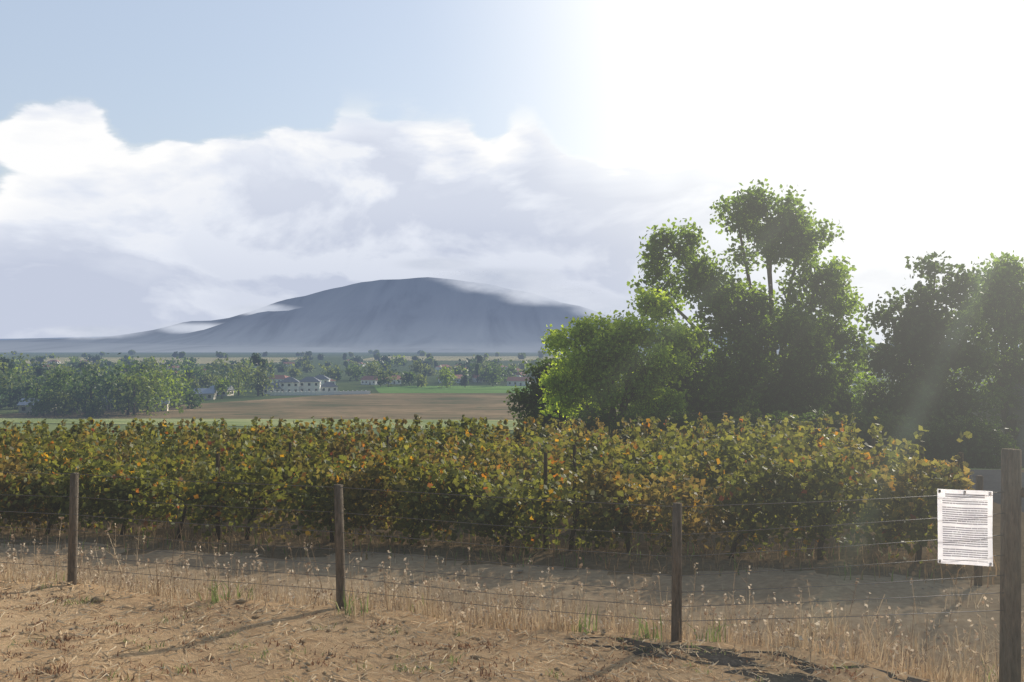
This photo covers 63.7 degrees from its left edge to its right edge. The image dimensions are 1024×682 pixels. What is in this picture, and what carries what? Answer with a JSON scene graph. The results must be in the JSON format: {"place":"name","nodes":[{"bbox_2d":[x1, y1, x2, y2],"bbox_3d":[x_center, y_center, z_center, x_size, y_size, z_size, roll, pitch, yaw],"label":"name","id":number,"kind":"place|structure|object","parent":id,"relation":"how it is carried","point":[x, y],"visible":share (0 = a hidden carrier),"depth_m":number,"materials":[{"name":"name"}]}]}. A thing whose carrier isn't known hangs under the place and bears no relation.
{"place":"outdoors","nodes":[
{"label":"outdoors","id":0,"kind":"place"},
{"bbox_2d":[25,357,315,363],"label":"field","id":1,"kind":"structure","parent":0,"point":[200,360],"depth_m":1465.14,"materials":[{"name":"green plant"}]},
{"bbox_2d":[0,0,426,175],"label":"sky","id":2,"kind":"structure","parent":0,"point":[192,71],"materials":[{"name":"blue"}]},
{"bbox_2d":[0,341,778,351],"bbox_3d":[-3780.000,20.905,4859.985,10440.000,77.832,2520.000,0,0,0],"label":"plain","id":3,"kind":"structure","parent":0,"point":[10,346],"depth_m":4049.50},
{"bbox_2d":[363,356,565,360],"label":"field","id":4,"kind":"structure","parent":0,"point":[462,358],"depth_m":1598.08,"materials":[{"name":"green plant"}]},
{"bbox_2d":[374,386,602,392],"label":"green field","id":5,"kind":"structure","parent":0,"point":[443,389],"depth_m":422.66,"materials":[{"name":"green plant"}]},
{"bbox_2d":[0,514,996,627],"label":"weeds","id":6,"kind":"object","parent":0,"point":[982,602],"visible":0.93,"depth_m":8.40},
{"bbox_2d":[0,472,1003,620],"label":"fence wires","id":7,"kind":"object","parent":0,"point":[512,546],"visible":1,"depth_m":7.63,"materials":[{"name":"grey metal"}]},
{"bbox_2d":[0,277,1018,349],"bbox_3d":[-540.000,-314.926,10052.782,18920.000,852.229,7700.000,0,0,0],"label":"mountain","id":8,"kind":"structure","parent":0,"point":[426,312],"depth_m":8325.77,"materials":[{"name":"stone"}]},
{"bbox_2d":[44,259,648,337],"bbox_3d":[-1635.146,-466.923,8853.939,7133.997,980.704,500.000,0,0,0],"label":"cloud","id":9,"kind":"structure","parent":8,"relation":"on","point":[522,285],"depth_m":8804.59,"materials":[{"name":"white"}]},
{"bbox_2d":[0,337,1018,345],"bbox_3d":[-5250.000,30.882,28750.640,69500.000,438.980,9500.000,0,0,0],"label":"mountain range","id":10,"kind":"structure","parent":0,"point":[92,337],"depth_m":27746.76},
{"bbox_2d":[0,0,1023,343],"bbox_3d":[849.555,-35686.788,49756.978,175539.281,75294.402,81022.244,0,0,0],"label":"cloud","id":11,"kind":"structure","parent":0,"point":[584,144],"depth_m":83391.88,"materials":[{"name":"white"}]},
{"bbox_2d":[0,350,1023,681],"bbox_3d":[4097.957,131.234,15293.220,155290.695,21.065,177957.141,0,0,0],"label":"ground","id":12,"kind":"structure","parent":0,"point":[792,584],"depth_m":9.77,"materials":[{"name":"soil"}]},
{"bbox_2d":[17,385,234,412],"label":"buildings","id":13,"kind":"structure","parent":12,"relation":"on","point":[209,393],"depth_m":286.31,"materials":[{"name":"beige"}]},
{"bbox_2d":[0,418,522,429],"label":"field grass strip","id":14,"kind":"object","parent":12,"relation":"on","point":[247,422],"visible":0.23,"depth_m":225.61,"materials":[{"name":"plant"}]},
{"bbox_2d":[264,375,337,393],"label":"estate houses","id":15,"kind":"structure","parent":12,"relation":"on","point":[319,383],"depth_m":394.49,"materials":[{"name":"white paint"}]},
{"bbox_2d":[270,390,370,395],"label":"estate boundary wall","id":16,"kind":"structure","parent":12,"relation":"on","point":[274,393],"depth_m":374.64,"materials":[{"name":"white"}]},
{"bbox_2d":[1,584,858,681],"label":"green tufts","id":17,"kind":"object","parent":12,"relation":"on","point":[86,601],"visible":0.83,"depth_m":6.76,"materials":[{"name":"green plant"}]},
{"bbox_2d":[0,393,861,419],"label":"fallow field","id":18,"kind":"structure","parent":12,"relation":"on","point":[447,406],"depth_m":286.36,"materials":[{"name":"brown soil"}]},
{"bbox_2d":[0,590,899,681],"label":"grass tufts","id":19,"kind":"object","parent":12,"relation":"on","point":[117,630],"visible":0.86,"depth_m":6.75,"materials":[{"name":"beige plant"}]},
{"bbox_2d":[1,597,907,681],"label":"stubble tufts","id":20,"kind":"object","parent":12,"relation":"on","point":[375,653],"visible":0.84,"depth_m":6.67,"materials":[{"name":"beige plant"}]},
{"bbox_2d":[3,579,906,681],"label":"soil clods","id":21,"kind":"object","parent":12,"relation":"on","point":[100,599],"visible":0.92,"depth_m":7.07,"materials":[{"name":"brown soil"}]},
{"bbox_2d":[21,358,911,385],"bbox_3d":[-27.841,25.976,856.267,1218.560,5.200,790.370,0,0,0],"label":"town houses","id":22,"kind":"structure","parent":12,"relation":"on","point":[518,380],"depth_m":494.78,"materials":[{"name":"white"}]},
{"bbox_2d":[0,577,943,681],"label":"straw litter","id":23,"kind":"object","parent":12,"relation":"on","point":[79,635],"visible":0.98,"depth_m":6.88,"materials":[{"name":"beige plant"}]},
{"bbox_2d":[4,522,939,581],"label":"green vineyard weeds","id":24,"kind":"object","parent":12,"relation":"on","point":[480,552],"visible":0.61,"depth_m":12.80,"materials":[{"name":"green plant"}]},
{"bbox_2d":[0,411,974,563],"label":"vineyard","id":25,"kind":"object","parent":12,"relation":"on","point":[772,464],"depth_m":14.41,"materials":[{"name":"green plant"}]},
{"bbox_2d":[5,549,988,681],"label":"pebbles","id":26,"kind":"object","parent":12,"relation":"on","point":[412,581],"visible":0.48,"depth_m":7.93,"materials":[{"name":"stone"}]},
{"bbox_2d":[0,516,999,587],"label":"dry vineyard weeds","id":27,"kind":"object","parent":12,"relation":"on","point":[580,547],"visible":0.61,"depth_m":12.86,"materials":[{"name":"beige plant"}]},
{"bbox_2d":[16,553,990,681],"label":"twiggy weeds","id":28,"kind":"object","parent":12,"relation":"on","point":[665,620],"visible":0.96,"depth_m":7.16,"materials":[{"name":"brown plant"}]},
{"bbox_2d":[0,349,1022,416],"bbox_3d":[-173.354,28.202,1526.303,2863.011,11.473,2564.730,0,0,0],"label":"distant trees","id":29,"kind":"object","parent":12,"relation":"on","point":[133,412],"visible":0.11,"depth_m":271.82,"materials":[{"name":"green plant"}]},
{"bbox_2d":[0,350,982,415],"bbox_3d":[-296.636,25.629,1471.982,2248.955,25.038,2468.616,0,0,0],"label":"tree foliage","id":30,"kind":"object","parent":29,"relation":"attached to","point":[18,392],"visible":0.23,"depth_m":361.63,"materials":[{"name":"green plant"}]},
{"bbox_2d":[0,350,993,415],"bbox_3d":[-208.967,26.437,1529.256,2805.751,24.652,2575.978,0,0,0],"label":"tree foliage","id":31,"kind":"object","parent":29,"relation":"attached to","point":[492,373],"visible":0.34,"depth_m":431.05,"materials":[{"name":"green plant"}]},
{"bbox_2d":[0,555,1023,681],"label":"grass clumps","id":32,"kind":"object","parent":12,"relation":"on","point":[940,675],"visible":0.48,"depth_m":8.11,"materials":[{"name":"plant"}]},
{"bbox_2d":[0,541,1023,681],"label":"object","id":33,"kind":"object","parent":12,"relation":"on","point":[487,620],"visible":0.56,"depth_m":8.40,"materials":[{"name":"beige plant"}]},
{"bbox_2d":[0,549,901,656],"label":"weeds","id":34,"kind":"object","parent":33,"relation":"attached to","point":[666,606],"visible":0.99,"depth_m":7.14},
{"bbox_2d":[0,534,1023,677],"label":"twiggy weed heads","id":35,"kind":"object","parent":33,"relation":"attached to","point":[579,583],"visible":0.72,"depth_m":8.39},
{"bbox_2d":[0,553,1023,681],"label":"weeds","id":36,"kind":"object","parent":12,"relation":"on","point":[209,596],"visible":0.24,"depth_m":8.56,"materials":[{"name":"green plant"}]},
{"bbox_2d":[0,515,1023,681],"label":"weeds","id":37,"kind":"object","parent":12,"relation":"on","point":[995,638],"visible":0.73,"depth_m":8.37,"materials":[{"name":"beige plant"}]},
{"bbox_2d":[49,572,997,681],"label":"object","id":38,"kind":"object","parent":12,"relation":"on","point":[214,599],"visible":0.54,"depth_m":7.61,"materials":[{"name":"green plant"}]},
{"bbox_2d":[67,448,1023,681],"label":"fence posts","id":39,"kind":"object","parent":12,"relation":"on","point":[1012,490],"visible":0.69,"depth_m":6.59,"materials":[{"name":"brown wood"}]},
{"bbox_2d":[937,489,992,565],"bbox_3d":[3.645,1.499,6.636,0.400,0.600,0.028,0,0,15],"label":"notice sign","id":40,"kind":"object","parent":39,"relation":"attached to","point":[965,522],"visible":1,"depth_m":6.63,"materials":[{"name":"paper"}]},
{"bbox_2d":[503,351,606,450],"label":"bush","id":41,"kind":"object","parent":12,"relation":"on","point":[535,395],"depth_m":46.64,"materials":[{"name":"green plant"}]},
{"bbox_2d":[537,285,702,434],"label":"green tree","id":42,"kind":"object","parent":12,"relation":"on","point":[608,345],"depth_m":42.45,"materials":[{"name":"green plant"}]},
{"bbox_2d":[565,637,928,681],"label":"burnt ground patches","id":43,"kind":"object","parent":12,"relation":"on","point":[725,659],"visible":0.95,"depth_m":6.73,"materials":[{"name":"brown soil"}]},
{"bbox_2d":[615,178,883,425],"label":"tree","id":44,"kind":"object","parent":12,"relation":"on","point":[829,392],"depth_m":47.09,"materials":[{"name":"green plant"}]},
{"bbox_2d":[565,398,1023,468],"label":"hedge understorey","id":45,"kind":"object","parent":12,"relation":"on","point":[973,449],"depth_m":36.30,"materials":[{"name":"green plant"}]},
{"bbox_2d":[851,251,1013,467],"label":"tree","id":46,"kind":"object","parent":12,"relation":"on","point":[917,334],"depth_m":40.23,"materials":[{"name":"green plant"}]},
{"bbox_2d":[946,250,1023,448],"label":"tree","id":47,"kind":"object","parent":12,"relation":"on","point":[1007,271],"depth_m":44.49,"materials":[{"name":"green plant"}]},
{"bbox_2d":[965,380,1023,467],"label":"tree","id":48,"kind":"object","parent":12,"relation":"on","point":[1019,419],"depth_m":44.77,"materials":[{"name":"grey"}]}
]}

